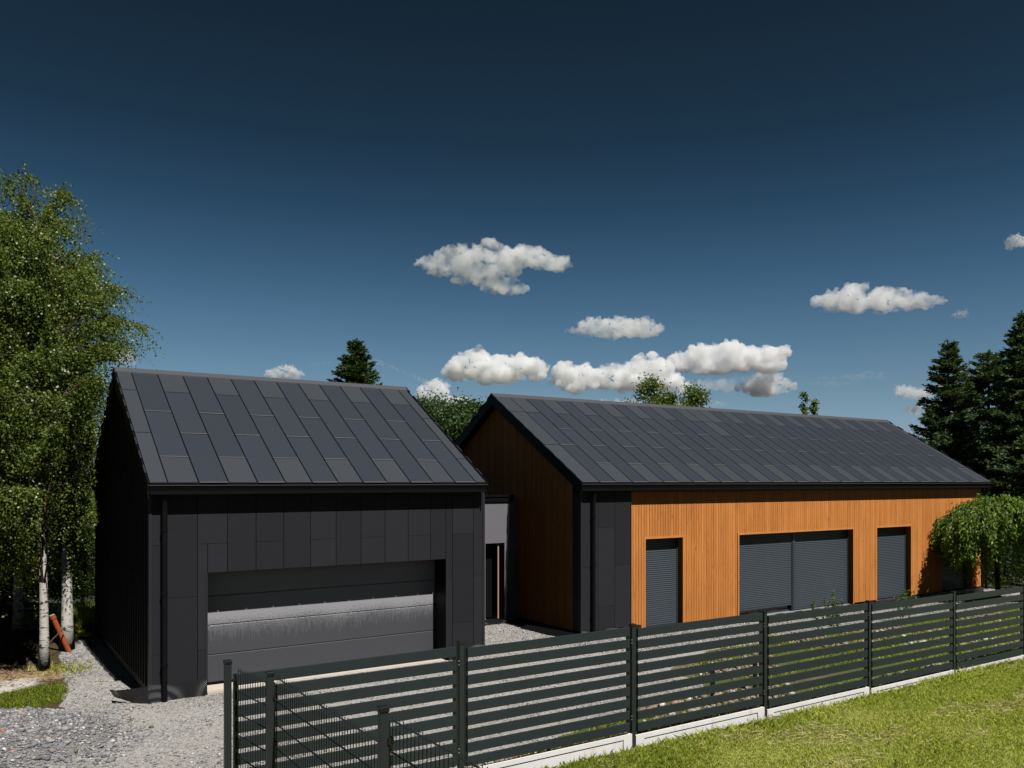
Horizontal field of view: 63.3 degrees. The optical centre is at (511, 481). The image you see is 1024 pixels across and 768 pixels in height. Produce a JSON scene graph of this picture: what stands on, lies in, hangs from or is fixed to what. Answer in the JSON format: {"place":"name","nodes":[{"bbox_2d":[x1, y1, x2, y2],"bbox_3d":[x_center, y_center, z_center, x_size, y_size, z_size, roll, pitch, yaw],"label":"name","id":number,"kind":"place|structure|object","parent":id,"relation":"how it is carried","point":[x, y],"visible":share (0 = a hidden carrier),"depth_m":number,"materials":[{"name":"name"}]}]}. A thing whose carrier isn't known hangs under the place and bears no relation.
{"place":"outdoors","nodes":[
{"label":"outdoors","id":0,"kind":"place"},
{"bbox_2d":[6,598,98,638],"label":"tall grass","id":1,"kind":"structure","parent":0,"point":[84,623],"depth_m":22.27,"materials":[{"name":"green plant"}]},
{"bbox_2d":[0,485,1015,600],"bbox_3d":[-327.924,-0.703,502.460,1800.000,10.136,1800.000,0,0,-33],"label":"ground","id":2,"kind":"structure","parent":0,"point":[58,579],"depth_m":28.87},
{"bbox_2d":[6,369,107,597],"bbox_3d":[-16.841,-0.631,29.637,7.078,9.173,8.234,0,0,-33],"label":"forest tree","id":3,"kind":"object","parent":2,"relation":"on","point":[101,421],"visible":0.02,"depth_m":30.08,"materials":[{"name":"green plant"}]},
{"bbox_2d":[24,490,94,603],"bbox_3d":[-14.908,2.138,29.342,6.247,3.874,6.256,0,0,-33],"label":"undergrowth bush","id":4,"kind":"object","parent":2,"relation":"on","point":[79,598],"visible":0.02,"depth_m":27.99,"materials":[{"name":"green plant"}]},
{"bbox_2d":[55,358,156,576],"bbox_3d":[-17.288,-0.952,34.076,8.280,9.827,8.858,0,0,-33],"label":"forest tree","id":5,"kind":"object","parent":2,"relation":"on","point":[107,392],"visible":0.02,"depth_m":33.74,"materials":[{"name":"green plant"}]},
{"bbox_2d":[326,338,381,384],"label":"conifer tree","id":6,"kind":"object","parent":2,"relation":"on","point":[354,367],"visible":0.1,"depth_m":45.47,"materials":[{"name":"green plant"}]},
{"bbox_2d":[237,668,487,767],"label":"fence","id":7,"kind":"object","parent":2,"relation":"on","point":[384,740],"visible":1,"depth_m":6.45,"materials":[{"name":"grey metal"}]},
{"bbox_2d":[416,390,452,441],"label":"deciduous tree","id":8,"kind":"object","parent":2,"relation":"on","point":[425,401],"visible":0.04,"depth_m":85.42,"materials":[{"name":"green plant"}]},
{"bbox_2d":[421,388,456,414],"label":"deciduous tree","id":9,"kind":"object","parent":2,"relation":"on","point":[442,400],"visible":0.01,"depth_m":89.74,"materials":[{"name":"green plant"}]},
{"bbox_2d":[428,389,481,442],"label":"deciduous tree","id":10,"kind":"object","parent":2,"relation":"on","point":[450,422],"visible":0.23,"depth_m":83.03,"materials":[{"name":"green plant"}]},
{"bbox_2d":[440,386,485,411],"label":"deciduous tree","id":11,"kind":"object","parent":2,"relation":"on","point":[459,398],"visible":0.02,"depth_m":91.30,"materials":[{"name":"green plant"}]},
{"bbox_2d":[453,395,484,432],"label":"deciduous tree","id":12,"kind":"object","parent":2,"relation":"on","point":[476,405],"visible":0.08,"depth_m":87.26,"materials":[{"name":"green plant"}]},
{"bbox_2d":[620,370,681,405],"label":"distant birch","id":13,"kind":"object","parent":2,"relation":"on","point":[646,387],"visible":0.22,"depth_m":49.69,"materials":[{"name":"green plant"}]},
{"bbox_2d":[649,387,681,405],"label":"distant birch","id":14,"kind":"object","parent":2,"relation":"on","point":[672,396],"visible":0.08,"depth_m":49.72,"materials":[{"name":"green plant"}]},
{"bbox_2d":[675,380,715,407],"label":"distant birch","id":15,"kind":"object","parent":2,"relation":"on","point":[697,396],"visible":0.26,"depth_m":50.63,"materials":[{"name":"green plant"}]},
{"bbox_2d":[798,391,810,413],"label":"distant birch","id":16,"kind":"object","parent":2,"relation":"on","point":[804,408],"visible":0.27,"depth_m":54.92,"materials":[{"name":"green plant"}]},
{"bbox_2d":[808,398,819,414],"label":"distant birch","id":17,"kind":"object","parent":2,"relation":"on","point":[813,410],"visible":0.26,"depth_m":54.87,"materials":[{"name":"green plant"}]},
{"bbox_2d":[909,339,995,490],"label":"spruce tree","id":18,"kind":"object","parent":2,"relation":"on","point":[935,419],"visible":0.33,"depth_m":44.60,"materials":[{"name":"green plant"}]},
{"bbox_2d":[950,349,1023,575],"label":"spruce tree","id":19,"kind":"object","parent":2,"relation":"on","point":[985,369],"visible":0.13,"depth_m":46.91,"materials":[{"name":"green plant"}]},
{"bbox_2d":[963,310,1023,571],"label":"spruce tree","id":20,"kind":"object","parent":2,"relation":"on","point":[989,445],"visible":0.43,"depth_m":41.86,"materials":[{"name":"green plant"}]},
{"bbox_2d":[984,434,1023,575],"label":"spruce tree","id":21,"kind":"object","parent":2,"relation":"on","point":[1014,457],"visible":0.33,"depth_m":38.16,"materials":[{"name":"green plant"}]},
{"bbox_2d":[0,575,1023,767],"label":"ground","id":22,"kind":"structure","parent":0,"point":[17,644],"depth_m":15.48,"materials":[{"name":"grey gravel"}]},
{"bbox_2d":[0,532,38,602],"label":"undergrowth bush","id":23,"kind":"object","parent":22,"relation":"on","point":[4,592],"visible":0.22,"depth_m":23.94,"materials":[{"name":"green plant"}]},
{"bbox_2d":[0,679,70,708],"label":"rough grass","id":24,"kind":"structure","parent":22,"relation":"on","point":[39,691],"depth_m":15.99,"materials":[{"name":"green plant"}]},
{"bbox_2d":[0,168,75,617],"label":"birch tree","id":25,"kind":"object","parent":22,"relation":"on","point":[9,238],"visible":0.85,"depth_m":16.81,"materials":[{"name":"green plant"}]},
{"bbox_2d":[0,400,89,610],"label":"forest tree","id":26,"kind":"object","parent":22,"relation":"on","point":[11,602],"visible":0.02,"depth_m":25.82,"materials":[{"name":"green plant"}]},
{"bbox_2d":[0,652,100,692],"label":"soil litter","id":27,"kind":"object","parent":22,"relation":"on","point":[50,679],"visible":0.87,"depth_m":17.91,"materials":[{"name":"brown soil"}]},
{"bbox_2d":[6,657,98,678],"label":"rough grass","id":28,"kind":"structure","parent":22,"relation":"on","point":[63,668],"depth_m":18.36,"materials":[{"name":"green plant"}]},
{"bbox_2d":[49,614,71,652],"bbox_3d":[-10.988,3.707,20.205,0.493,0.976,0.148,0,0,-25],"label":"drain pipe","id":29,"kind":"object","parent":22,"relation":"on","point":[57,627],"visible":0.97,"depth_m":20.16,"materials":[{"name":"plastic"}]},
{"bbox_2d":[0,161,126,670],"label":"birch tree","id":30,"kind":"object","parent":22,"relation":"on","point":[37,541],"visible":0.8,"depth_m":17.81,"materials":[{"name":"green plant"}]},
{"bbox_2d":[0,227,131,629],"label":"birch tree","id":31,"kind":"object","parent":22,"relation":"on","point":[18,611],"visible":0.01,"depth_m":22.43,"materials":[{"name":"green plant"}]},
{"bbox_2d":[47,493,94,604],"bbox_3d":[-13.095,2.058,25.151,2.778,3.785,2.722,0,0,10],"label":"undergrowth bush","id":32,"kind":"object","parent":22,"relation":"on","point":[81,582],"visible":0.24,"depth_m":24.76,"materials":[{"name":"green plant"}]},
{"bbox_2d":[0,706,153,767],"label":"gravel heap","id":33,"kind":"object","parent":22,"relation":"on","point":[28,715],"visible":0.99,"depth_m":12.79,"materials":[{"name":"gravel"}]},
{"bbox_2d":[1,246,167,650],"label":"birch tree","id":34,"kind":"object","parent":22,"relation":"on","point":[70,532],"visible":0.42,"depth_m":20.45,"materials":[{"name":"green plant"}]},
{"bbox_2d":[90,367,487,703],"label":"garage","id":35,"kind":"structure","parent":22,"relation":"on","point":[301,513],"depth_m":18.00,"materials":[{"name":"black metal"}]},
{"bbox_2d":[208,560,434,682],"bbox_3d":[-4.039,2.900,18.111,5.272,2.336,0.040,0,0,-33],"label":"garage door","id":36,"kind":"structure","parent":35,"relation":"in","point":[305,622],"depth_m":17.98,"materials":[{"name":"grey metal"}]},
{"bbox_2d":[485,495,516,625],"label":"link building","id":37,"kind":"structure","parent":22,"relation":"on","point":[500,559],"depth_m":23.80,"materials":[{"name":"paint"}]},
{"bbox_2d":[485,543,491,617],"bbox_3d":[-0.756,2.845,23.783,0.390,2.130,0.060,0,0,-33],"label":"door","id":38,"kind":"structure","parent":37,"relation":"in","point":[488,547],"depth_m":23.80,"materials":[{"name":"black metal"}]},
{"bbox_2d":[465,724,673,767],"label":"brick chippings","id":39,"kind":"object","parent":22,"relation":"on","point":[574,743],"visible":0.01,"depth_m":11.34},
{"bbox_2d":[223,584,1023,767],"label":"slat fence","id":40,"kind":"object","parent":22,"relation":"on","point":[460,706],"visible":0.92,"depth_m":10.35,"materials":[{"name":"grey metal"}]},
{"bbox_2d":[710,671,714,695],"bbox_3d":[3.401,3.464,14.083,0.060,0.720,0.060,0,0,-33],"label":"garden stake","id":41,"kind":"object","parent":22,"relation":"on","point":[712,683],"visible":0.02,"depth_m":14.06,"materials":[{"name":"black"}]},
{"bbox_2d":[454,393,992,636],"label":"timber house","id":42,"kind":"structure","parent":22,"relation":"on","point":[641,515],"depth_m":25.10,"materials":[{"name":"brown wood"}]},
{"bbox_2d":[646,539,672,623],"bbox_3d":[4.067,2.865,23.235,1.300,2.470,0.020,0,0,-33],"label":"window glass","id":43,"kind":"structure","parent":42,"relation":"in","point":[667,539],"depth_m":23.29,"materials":[{"name":"grey glass"}]},
{"bbox_2d":[676,538,677,622],"bbox_3d":[4.669,2.841,23.550,0.043,2.517,0.070,0,0,-33],"label":"window frame","id":44,"kind":"structure","parent":42,"relation":"in","point":[677,538],"depth_m":23.52,"materials":[{"name":"grey metal"}]},
{"bbox_2d":[739,531,844,614],"bbox_3d":[8.893,2.873,26.384,5.418,2.455,0.020,0,0,-33],"label":"window glass","id":45,"kind":"structure","parent":42,"relation":"in","point":[781,608],"depth_m":25.92,"materials":[{"name":"grey glass"}]},
{"bbox_2d":[790,532,794,610],"bbox_3d":[8.889,2.849,26.295,0.180,2.502,0.085,0,0,-33],"label":"window frame","id":46,"kind":"structure","parent":42,"relation":"in","point":[792,607],"depth_m":26.25,"materials":[{"name":"grey metal"}]},
{"bbox_2d":[846,529,847,603],"bbox_3d":[11.219,2.849,27.825,0.043,2.502,0.070,0,0,-33],"label":"window frame","id":47,"kind":"structure","parent":42,"relation":"in","point":[847,529],"depth_m":27.78,"materials":[{"name":"grey metal"}]},
{"bbox_2d":[877,528,902,598],"bbox_3d":[13.157,2.873,29.167,1.918,2.455,0.020,0,0,-33],"label":"window glass","id":48,"kind":"structure","parent":42,"relation":"in","point":[886,528],"depth_m":29.18,"materials":[{"name":"grey glass"}]},
{"bbox_2d":[903,526,905,592],"bbox_3d":[14.018,2.849,29.652,0.043,2.502,0.070,0,0,-33],"label":"window frame","id":49,"kind":"structure","parent":42,"relation":"in","point":[905,526],"depth_m":29.62,"materials":[{"name":"grey metal"}]},
{"bbox_2d":[965,555,966,587],"bbox_3d":[17.386,2.877,31.850,0.043,2.447,0.070,0,0,-33],"label":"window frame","id":50,"kind":"structure","parent":42,"relation":"in","point":[966,555],"depth_m":31.83,"materials":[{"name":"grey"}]},
{"bbox_2d":[753,655,756,687],"bbox_3d":[4.324,3.465,14.780,0.060,0.720,0.060,0,0,-33],"label":"garden stake","id":51,"kind":"object","parent":22,"relation":"on","point":[755,675],"visible":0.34,"depth_m":14.76,"materials":[{"name":"black"}]},
{"bbox_2d":[518,614,1019,755],"bbox_3d":[7.254,3.825,18.231,20.021,0.728,5.843,0,0,-33],"label":"rubble","id":52,"kind":"object","parent":22,"relation":"on","point":[716,693],"visible":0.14,"depth_m":16.89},
{"bbox_2d":[753,633,795,644],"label":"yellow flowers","id":53,"kind":"object","parent":22,"relation":"on","point":[774,635],"visible":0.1,"depth_m":20.95,"materials":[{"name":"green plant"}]},
{"bbox_2d":[809,602,825,628],"bbox_3d":[8.257,3.679,22.337,0.513,0.896,0.330,0,0,14],"label":"leafy weed","id":54,"kind":"object","parent":22,"relation":"on","point":[813,603],"visible":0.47,"depth_m":22.34,"materials":[{"name":"green plant"}]},
{"bbox_2d":[821,598,837,626],"bbox_3d":[8.710,3.680,22.795,0.480,0.946,0.269,0,0,25],"label":"leafy weed","id":55,"kind":"object","parent":22,"relation":"on","point":[830,616],"visible":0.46,"depth_m":22.78,"materials":[{"name":"green plant"}]},
{"bbox_2d":[829,590,843,625],"bbox_3d":[8.979,3.610,23.058,0.318,1.135,0.489,0,0,-11],"label":"leafy weed","id":56,"kind":"object","parent":22,"relation":"on","point":[838,605],"visible":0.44,"depth_m":23.02,"materials":[{"name":"green plant"}]},
{"bbox_2d":[893,596,907,617],"bbox_3d":[11.730,3.827,25.033,0.494,0.774,0.361,0,0,14],"label":"leafy weed","id":57,"kind":"object","parent":22,"relation":"on","point":[895,597],"visible":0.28,"depth_m":25.01,"materials":[{"name":"green plant"}]},
{"bbox_2d":[901,589,916,616],"bbox_3d":[12.189,3.775,25.431,0.342,0.922,0.460,0,0,-33],"label":"leafy weed","id":58,"kind":"object","parent":22,"relation":"on","point":[905,594],"visible":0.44,"depth_m":25.47,"materials":[{"name":"green plant"}]},
{"bbox_2d":[928,492,1023,597],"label":"weeping tree","id":59,"kind":"object","parent":22,"relation":"on","point":[984,523],"visible":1,"depth_m":28.92,"materials":[{"name":"green plant"}]},
{"bbox_2d":[984,538,1023,584],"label":"shade shrub","id":60,"kind":"object","parent":22,"relation":"on","point":[1009,574],"visible":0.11,"depth_m":33.08,"materials":[{"name":"green plant"}]},
{"bbox_2d":[0,0,1023,602],"label":"sky","id":61,"kind":"structure","parent":0,"point":[761,204],"materials":[{"name":"blue"}]},
{"bbox_2d":[483,604,1019,764],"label":"rough grass","id":62,"kind":"structure","parent":0,"point":[823,666],"depth_m":17.99,"materials":[{"name":"green plant"}]},
{"bbox_2d":[534,657,1023,767],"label":"lawn","id":63,"kind":"structure","parent":0,"point":[736,762],"depth_m":10.53,"materials":[{"name":"green plant"}]},
{"bbox_2d":[597,659,1023,767],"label":"dry clippings","id":64,"kind":"object","parent":63,"relation":"on","point":[834,731],"visible":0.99,"depth_m":10.94,"materials":[{"name":"plant"}]}
]}

